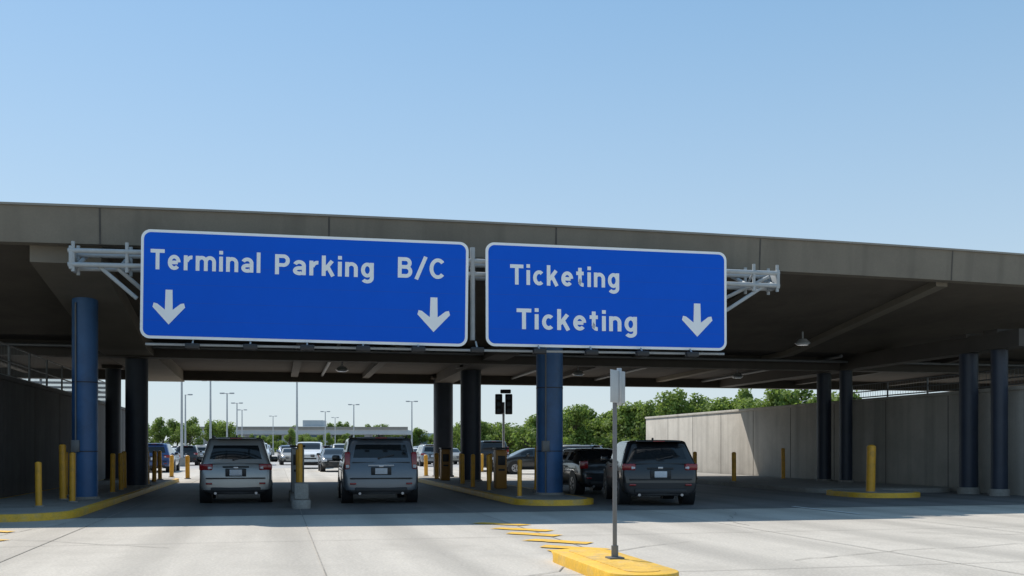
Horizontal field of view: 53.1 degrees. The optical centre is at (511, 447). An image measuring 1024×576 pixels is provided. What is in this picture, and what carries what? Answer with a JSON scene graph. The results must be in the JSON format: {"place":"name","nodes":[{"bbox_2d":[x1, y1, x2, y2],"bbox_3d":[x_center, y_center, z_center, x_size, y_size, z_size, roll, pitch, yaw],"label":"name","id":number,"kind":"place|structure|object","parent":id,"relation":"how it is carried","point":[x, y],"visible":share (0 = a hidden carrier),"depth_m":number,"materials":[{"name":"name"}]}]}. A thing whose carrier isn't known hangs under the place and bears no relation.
{"place":"outdoors","nodes":[
{"label":"outdoors","id":0,"kind":"place"},
{"bbox_2d":[195,445,206,456],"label":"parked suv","id":1,"kind":"object","parent":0,"point":[202,448],"visible":0.16,"depth_m":102.06,"materials":[{"name":"white paint"}]},
{"bbox_2d":[265,443,271,457],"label":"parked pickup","id":2,"kind":"object","parent":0,"point":[268,449],"visible":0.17,"depth_m":86.35,"materials":[{"name":"white paint"}]},
{"bbox_2d":[277,445,294,461],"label":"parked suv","id":3,"kind":"object","parent":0,"point":[283,446],"visible":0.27,"depth_m":105.40,"materials":[{"name":"white paint"}]},
{"bbox_2d":[157,453,458,468],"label":"parking lot pavement","id":4,"kind":"structure","parent":0,"point":[276,465],"depth_m":80.04,"materials":[{"name":"grey concrete"}]},
{"bbox_2d":[148,442,177,471],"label":"moving suv","id":5,"kind":"object","parent":4,"relation":"on","point":[166,449],"visible":0.4,"depth_m":60.24,"materials":[{"name":"blue paint"}]},
{"bbox_2d":[180,382,184,466],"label":"street lamp","id":6,"kind":"object","parent":4,"relation":"on","point":[182,461],"visible":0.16,"depth_m":79.92,"materials":[{"name":"metal"}]},
{"bbox_2d":[175,446,201,464],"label":"parked suv","id":7,"kind":"object","parent":4,"relation":"on","point":[193,452],"visible":0.56,"depth_m":84.60,"materials":[{"name":"black paint"}]},
{"bbox_2d":[184,394,192,445],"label":"street lamp","id":8,"kind":"object","parent":4,"relation":"on","point":[185,421],"visible":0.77,"depth_m":115.93,"materials":[{"name":"metal"}]},
{"bbox_2d":[209,381,211,438],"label":"street lamp","id":9,"kind":"object","parent":4,"relation":"on","point":[210,423],"visible":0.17,"depth_m":89.93,"materials":[{"name":"metal"}]},
{"bbox_2d":[220,393,233,436],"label":"street lamp","id":10,"kind":"object","parent":4,"relation":"on","point":[226,412],"visible":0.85,"depth_m":114.94,"materials":[{"name":"metal"}]},
{"bbox_2d":[231,402,242,435],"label":"street lamp","id":11,"kind":"object","parent":4,"relation":"on","point":[237,416],"visible":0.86,"depth_m":139.96,"materials":[{"name":"metal"}]},
{"bbox_2d":[238,409,246,436],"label":"street lamp","id":12,"kind":"object","parent":4,"relation":"on","point":[242,424],"visible":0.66,"depth_m":164.97,"materials":[{"name":"metal"}]},
{"bbox_2d":[278,448,290,464],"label":"parked sedan","id":13,"kind":"object","parent":4,"relation":"on","point":[284,454],"visible":0.59,"depth_m":86.71,"materials":[{"name":"beige paint"}]},
{"bbox_2d":[296,382,297,444],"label":"street lamp","id":14,"kind":"object","parent":4,"relation":"on","point":[296,413],"visible":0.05,"depth_m":89.93,"materials":[{"name":"metal"}]},
{"bbox_2d":[200,427,410,445],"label":"overpass","id":15,"kind":"object","parent":4,"relation":"on","point":[364,431],"visible":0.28,"depth_m":295.00,"materials":[{"name":"concrete"}]},
{"bbox_2d":[320,411,329,445],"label":"street lamp","id":16,"kind":"object","parent":4,"relation":"on","point":[325,425],"visible":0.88,"depth_m":169.93,"materials":[{"name":"metal"}]},
{"bbox_2d":[348,404,359,436],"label":"street lamp","id":17,"kind":"object","parent":4,"relation":"on","point":[353,417],"visible":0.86,"depth_m":144.93,"materials":[{"name":"metal"}]},
{"bbox_2d":[406,401,417,444],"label":"street lamp","id":18,"kind":"object","parent":4,"relation":"on","point":[411,421],"visible":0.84,"depth_m":134.94,"materials":[{"name":"metal"}]},
{"bbox_2d":[414,444,433,465],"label":"moving suv","id":19,"kind":"object","parent":4,"relation":"on","point":[424,449],"visible":0.49,"depth_m":80.13,"materials":[{"name":"silver paint"}]},
{"bbox_2d":[453,448,459,463],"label":"parked sedan","id":20,"kind":"object","parent":4,"relation":"on","point":[456,451],"visible":0.23,"depth_m":89.88,"materials":[{"name":"beige paint"}]},
{"bbox_2d":[493,448,534,473],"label":"moving sedan","id":21,"kind":"object","parent":4,"relation":"on","point":[526,456],"visible":0.3,"depth_m":56.45,"materials":[{"name":"grey paint"}]},
{"bbox_2d":[273,464,859,513],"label":"white road markings","id":22,"kind":"object","parent":4,"relation":"on","point":[792,506],"visible":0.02,"depth_m":23.88,"materials":[{"name":"paint"}]},
{"bbox_2d":[196,420,458,451],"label":"terminal building","id":23,"kind":"structure","parent":0,"point":[313,423],"depth_m":411.00,"materials":[{"name":"grey concrete"}]},
{"bbox_2d":[332,444,344,447],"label":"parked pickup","id":24,"kind":"object","parent":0,"point":[338,445],"visible":0.13,"depth_m":106.25,"materials":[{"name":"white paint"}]},
{"bbox_2d":[0,467,1023,575],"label":"road","id":25,"kind":"structure","parent":0,"point":[438,545],"depth_m":15.67,"materials":[{"name":"concrete"}]},
{"bbox_2d":[20,378,104,400],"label":"louvre screen","id":26,"kind":"object","parent":25,"relation":"on","point":[52,382],"depth_m":48.39,"materials":[{"name":"paint"}]},
{"bbox_2d":[149,448,179,471],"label":"moving sedan","id":27,"kind":"object","parent":25,"relation":"on","point":[177,460],"visible":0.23,"depth_m":64.12,"materials":[{"name":"white paint"}]},
{"bbox_2d":[169,455,173,476],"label":"bollard","id":28,"kind":"object","parent":25,"relation":"on","point":[171,473],"visible":1,"depth_m":50.44,"materials":[{"name":"metal"}]},
{"bbox_2d":[184,455,190,478],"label":"bollard","id":29,"kind":"object","parent":25,"relation":"on","point":[187,466],"visible":1,"depth_m":47.75,"materials":[{"name":"metal"}]},
{"bbox_2d":[0,522,610,553],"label":"yellow road markings","id":30,"kind":"object","parent":25,"relation":"on","point":[558,546],"visible":0.84,"depth_m":16.77,"materials":[{"name":"paint"}]},
{"bbox_2d":[296,441,323,464],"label":"white pickup","id":31,"kind":"object","parent":25,"relation":"on","point":[312,450],"visible":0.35,"depth_m":71.42,"materials":[{"name":"paint"}]},
{"bbox_2d":[316,447,343,471],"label":"moving sedan","id":32,"kind":"object","parent":25,"relation":"on","point":[325,460],"visible":0.57,"depth_m":62.01,"materials":[{"name":"grey paint"}]},
{"bbox_2d":[424,455,428,475],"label":"bollard","id":33,"kind":"object","parent":25,"relation":"on","point":[425,465],"visible":0.93,"depth_m":52.26,"materials":[{"name":"metal"}]},
{"bbox_2d":[481,454,483,471],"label":"bollard","id":34,"kind":"object","parent":25,"relation":"on","point":[482,461],"visible":0.75,"depth_m":61.08,"materials":[{"name":"metal"}]},
{"bbox_2d":[481,440,508,469],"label":"dark van","id":35,"kind":"object","parent":25,"relation":"on","point":[487,447],"visible":0.2,"depth_m":62.02,"materials":[{"name":"grey paint"}]},
{"bbox_2d":[495,389,511,449],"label":"traffic signal","id":36,"kind":"object","parent":25,"relation":"on","point":[503,408],"visible":0.94,"depth_m":47.84,"materials":[{"name":"metal"}]},
{"bbox_2d":[2,508,1013,575],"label":"pavement cracks","id":37,"kind":"object","parent":25,"relation":"on","point":[563,566],"visible":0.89,"depth_m":14.93,"materials":[{"name":"grey concrete"}]},
{"bbox_2d":[0,470,1020,575],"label":"pavement joints","id":38,"kind":"object","parent":25,"relation":"on","point":[312,540],"visible":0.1,"depth_m":17.32,"materials":[{"name":"grey concrete"}]},
{"bbox_2d":[563,444,602,449],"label":"moving suv","id":39,"kind":"object","parent":25,"relation":"on","point":[579,446],"visible":0.22,"depth_m":70.13,"materials":[{"name":"black paint"}]},
{"bbox_2d":[553,548,678,575],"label":"traffic island","id":40,"kind":"structure","parent":25,"relation":"on","point":[589,562],"depth_m":11.66,"materials":[{"name":"yellow paint"}]},
{"bbox_2d":[605,368,624,558],"bbox_3d":[1.228,0.190,12.033,0.245,2.260,0.391,0,0,0],"label":"post sign","id":41,"kind":"object","parent":40,"relation":"on","point":[617,387],"visible":0.98,"depth_m":12.06,"materials":[{"name":"metal"}]},
{"bbox_2d":[0,0,1023,445],"label":"sky","id":42,"kind":"structure","parent":0,"point":[899,122],"materials":[{"name":"blue"}]},
{"bbox_2d":[76,480,1023,517],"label":"covered roadway","id":43,"kind":"structure","parent":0,"point":[184,501],"depth_m":27.09,"materials":[{"name":"concrete"}]},
{"bbox_2d":[0,478,178,521],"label":"traffic island","id":44,"kind":"structure","parent":43,"relation":"on","point":[18,508],"depth_m":24.31,"materials":[{"name":"yellow paint"}]},
{"bbox_2d":[33,462,44,506],"bbox_3d":[-10.466,0.800,22.633,0.240,1.000,0.240,-1,-1,0],"label":"bollard","id":45,"kind":"object","parent":44,"relation":"on","point":[38,484],"visible":0.99,"depth_m":22.58,"materials":[{"name":"metal"}]},
{"bbox_2d":[0,379,124,497],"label":"panels","id":46,"kind":"object","parent":44,"relation":"on","point":[35,424],"visible":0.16,"depth_m":30.39,"materials":[{"name":"concrete"}]},
{"bbox_2d":[0,374,124,409],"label":"coping","id":47,"kind":"object","parent":46,"relation":"on","point":[23,382],"visible":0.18,"depth_m":30.68,"materials":[{"name":"concrete"}]},
{"bbox_2d":[0,341,104,401],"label":"railing","id":48,"kind":"object","parent":47,"relation":"on","point":[44,372],"visible":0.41,"depth_m":31.51,"materials":[{"name":"metal"}]},
{"bbox_2d":[57,444,68,499],"bbox_3d":[-11.286,0.600,25.726,0.270,1.400,0.270,-1,0,0],"label":"bollard","id":49,"kind":"object","parent":44,"relation":"on","point":[62,476],"visible":1,"depth_m":25.66,"materials":[{"name":"metal"}]},
{"bbox_2d":[66,452,68,494],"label":"bollard","id":50,"kind":"object","parent":44,"relation":"on","point":[67,470],"visible":0.34,"depth_m":27.94,"materials":[{"name":"metal"}]},
{"bbox_2d":[67,452,77,501],"bbox_3d":[-10.547,0.700,24.568,0.240,1.200,0.240,0,-1,0],"label":"bollard","id":51,"kind":"object","parent":44,"relation":"on","point":[72,474],"visible":0.97,"depth_m":24.51,"materials":[{"name":"metal"}]},
{"bbox_2d":[108,453,116,492],"bbox_3d":[-11.561,0.725,29.648,0.240,1.150,0.240,1,1,0],"label":"bollard","id":52,"kind":"object","parent":44,"relation":"on","point":[112,472],"visible":0.98,"depth_m":29.59,"materials":[{"name":"metal"}]},
{"bbox_2d":[118,453,124,489],"bbox_3d":[-11.957,0.725,31.308,0.240,1.150,0.240,-1,1,0],"label":"bollard","id":53,"kind":"object","parent":44,"relation":"on","point":[120,469],"visible":1,"depth_m":31.25,"materials":[{"name":"metal"}]},
{"bbox_2d":[122,451,127,488],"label":"bollard","id":54,"kind":"object","parent":44,"relation":"on","point":[124,470],"visible":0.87,"depth_m":32.60,"materials":[{"name":"metal"}]},
{"bbox_2d":[148,451,150,484],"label":"bollard","id":55,"kind":"object","parent":44,"relation":"on","point":[148,471],"visible":0.3,"depth_m":36.01,"materials":[{"name":"metal"}]},
{"bbox_2d":[151,451,157,481],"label":"bollard","id":56,"kind":"object","parent":44,"relation":"on","point":[154,465],"visible":0.92,"depth_m":38.88,"materials":[{"name":"metal"}]},
{"bbox_2d":[157,450,162,479],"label":"bollard","id":57,"kind":"object","parent":44,"relation":"on","point":[159,452],"visible":1,"depth_m":41.77,"materials":[{"name":"metal"}]},
{"bbox_2d":[197,435,277,502],"bbox_3d":[-7.661,0.568,28.569,2.240,1.830,4.670,0,0,-14],"label":"silver suv","id":58,"kind":"object","parent":43,"relation":"on","point":[235,465],"visible":1,"depth_m":26.49,"materials":[{"name":"paint"}]},
{"bbox_2d":[289,482,310,508],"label":"ticket lane island","id":59,"kind":"structure","parent":43,"relation":"on","point":[299,498],"depth_m":24.25,"materials":[{"name":"concrete"}]},
{"bbox_2d":[296,449,297,481],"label":"bollard","id":60,"kind":"object","parent":59,"relation":"on","point":[296,465],"visible":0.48,"depth_m":27.85,"materials":[{"name":"metal"}]},
{"bbox_2d":[290,445,304,491],"bbox_3d":[-6.011,0.575,28.703,0.420,1.310,0.600,0,0,-13],"label":"ticket machine","id":61,"kind":"object","parent":59,"relation":"on","point":[293,465],"visible":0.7,"depth_m":28.55,"materials":[{"name":"paint"}]},
{"bbox_2d":[298,443,302,481],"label":"bollard","id":62,"kind":"object","parent":59,"relation":"on","point":[300,462],"visible":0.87,"depth_m":25.62,"materials":[{"name":"metal"}]},
{"bbox_2d":[332,435,417,502],"bbox_3d":[-3.806,0.563,28.592,2.380,1.840,4.870,0,0,-11],"label":"grey suv","id":63,"kind":"object","parent":43,"relation":"on","point":[378,465],"visible":1,"depth_m":26.36,"materials":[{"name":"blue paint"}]},
{"bbox_2d":[418,476,593,505],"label":"traffic island","id":64,"kind":"structure","parent":43,"relation":"on","point":[508,494],"depth_m":28.85,"materials":[{"name":"yellow paint"}]},
{"bbox_2d":[434,453,438,478],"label":"bollard","id":65,"kind":"object","parent":64,"relation":"on","point":[436,462],"visible":0.97,"depth_m":42.31,"materials":[{"name":"metal"}]},
{"bbox_2d":[439,448,451,480],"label":"ticket machine","id":66,"kind":"object","parent":64,"relation":"on","point":[444,464],"visible":1,"depth_m":40.74,"materials":[{"name":"yellow metal"}]},
{"bbox_2d":[460,454,465,483],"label":"bollard","id":67,"kind":"object","parent":64,"relation":"on","point":[462,474],"visible":1,"depth_m":36.47,"materials":[{"name":"metal"}]},
{"bbox_2d":[469,454,475,487],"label":"bollard","id":68,"kind":"object","parent":64,"relation":"on","point":[472,470],"visible":1,"depth_m":33.51,"materials":[{"name":"metal"}]},
{"bbox_2d":[485,455,492,490],"bbox_3d":[-0.710,0.750,31.029,0.220,1.100,0.220,-1,1,0],"label":"bollard","id":69,"kind":"object","parent":64,"relation":"on","point":[488,473],"visible":0.98,"depth_m":30.98,"materials":[{"name":"metal"}]},
{"bbox_2d":[486,453,492,482],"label":"bollard","id":70,"kind":"object","parent":64,"relation":"on","point":[490,454],"visible":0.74,"depth_m":37.71,"materials":[{"name":"metal"}]},
{"bbox_2d":[492,447,508,488],"bbox_3d":[-0.360,0.639,32.677,0.420,1.310,0.600,0,0,-13],"label":"ticket machine","id":71,"kind":"object","parent":64,"relation":"on","point":[500,469],"visible":1,"depth_m":32.55,"materials":[{"name":"yellow metal"}]},
{"bbox_2d":[515,459,523,496],"bbox_3d":[0.202,0.800,27.145,0.220,1.000,0.220,0,0,0],"label":"bollard","id":72,"kind":"object","parent":64,"relation":"on","point":[519,477],"visible":0.94,"depth_m":27.09,"materials":[{"name":"metal"}]},
{"bbox_2d":[532,447,535,489],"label":"bollard","id":73,"kind":"object","parent":64,"relation":"on","point":[535,472],"visible":0.3,"depth_m":31.41,"materials":[{"name":"metal"}]},
{"bbox_2d":[0,202,1023,499],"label":"parking entrance canopy","id":74,"kind":"object","parent":43,"relation":"on","point":[844,318],"visible":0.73,"depth_m":30.73,"materials":[{"name":"concrete"}]},
{"bbox_2d":[67,241,779,357],"bbox_3d":[-1.628,-3.418,24.045,16.321,2.577,2.755,0,0,-10],"label":"sign gantry","id":75,"kind":"object","parent":74,"relation":"attached to","point":[768,278],"visible":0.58,"depth_m":22.89,"materials":[{"name":"galvanised steel"},{"name":"paint"}]},
{"bbox_2d":[140,229,468,346],"bbox_3d":[-4.484,-3.485,22.525,7.050,2.340,0.179,1,0,-8],"label":"overhead direction sign","id":76,"kind":"object","parent":75,"relation":"attached to","point":[205,285],"visible":1,"depth_m":22.43,"materials":[{"name":"metal"}]},
{"bbox_2d":[485,242,726,350],"bbox_3d":[2.239,-3.475,23.775,5.840,2.340,0.179,0,0,-13],"label":"overhead direction sign","id":77,"kind":"object","parent":75,"relation":"attached to","point":[554,296],"visible":1,"depth_m":23.67,"materials":[{"name":"metal"}]},
{"bbox_2d":[563,446,612,494],"bbox_3d":[2.436,0.713,33.426,2.200,1.540,4.770,0,0,-13],"label":"suv","id":78,"kind":"object","parent":43,"relation":"on","point":[583,468],"visible":0.58,"depth_m":31.70,"materials":[{"name":"grey paint"}]},
{"bbox_2d":[601,438,697,504],"bbox_3d":[3.639,0.608,27.735,2.320,1.750,4.870,0,0,-1],"label":"black suv","id":79,"kind":"object","parent":43,"relation":"on","point":[664,469],"visible":0.94,"depth_m":25.49,"materials":[{"name":"paint"}]},
{"bbox_2d":[826,489,919,497],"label":"traffic island","id":80,"kind":"structure","parent":43,"relation":"on","point":[858,493],"depth_m":29.78,"materials":[{"name":"yellow paint"}]},
{"bbox_2d":[864,445,876,491],"bbox_3d":[10.523,0.600,30.023,0.360,1.400,0.360,1,1,0],"label":"bollard","id":81,"kind":"object","parent":80,"relation":"on","point":[870,467],"visible":0.96,"depth_m":29.92,"materials":[{"name":"metal"}]},
{"bbox_2d":[697,472,950,492],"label":"sidewalk","id":82,"kind":"structure","parent":0,"point":[787,484],"depth_m":36.47,"materials":[{"name":"concrete"}]},
{"bbox_2d":[693,452,697,478],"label":"bollard","id":83,"kind":"object","parent":82,"relation":"on","point":[695,457],"visible":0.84,"depth_m":43.27,"materials":[{"name":"metal"}]},
{"bbox_2d":[730,452,737,481],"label":"bollard","id":84,"kind":"object","parent":82,"relation":"on","point":[733,466],"visible":1,"depth_m":39.36,"materials":[{"name":"metal"}]},
{"bbox_2d":[780,448,786,478],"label":"bollard","id":85,"kind":"object","parent":82,"relation":"on","point":[782,463],"visible":0.91,"depth_m":42.56,"materials":[{"name":"metal"}]},
{"bbox_2d":[646,389,1023,495],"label":"panels","id":86,"kind":"object","parent":82,"relation":"on","point":[922,440],"visible":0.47,"depth_m":39.13,"materials":[{"name":"concrete"}]},
{"bbox_2d":[645,385,1023,418],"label":"coping","id":87,"kind":"object","parent":86,"relation":"on","point":[1021,387],"visible":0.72,"depth_m":39.64,"materials":[{"name":"concrete"}]},
{"bbox_2d":[853,367,1023,398],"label":"railing","id":88,"kind":"object","parent":87,"relation":"on","point":[916,386],"visible":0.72,"depth_m":36.37,"materials":[{"name":"metal"}]},
{"bbox_2d":[790,400,885,482],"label":"joints","id":89,"kind":"object","parent":86,"relation":"attached to","point":[885,442],"visible":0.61,"depth_m":37.89,"materials":[{"name":"grey concrete"}]},
{"label":"ground","id":90,"kind":"structure","parent":0,"visible":0},
{"bbox_2d":[148,388,861,453],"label":"distant trees","id":91,"kind":"object","parent":90,"relation":"on","point":[584,425],"visible":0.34,"depth_m":113.88,"materials":[{"name":"green plant"}]}
]}

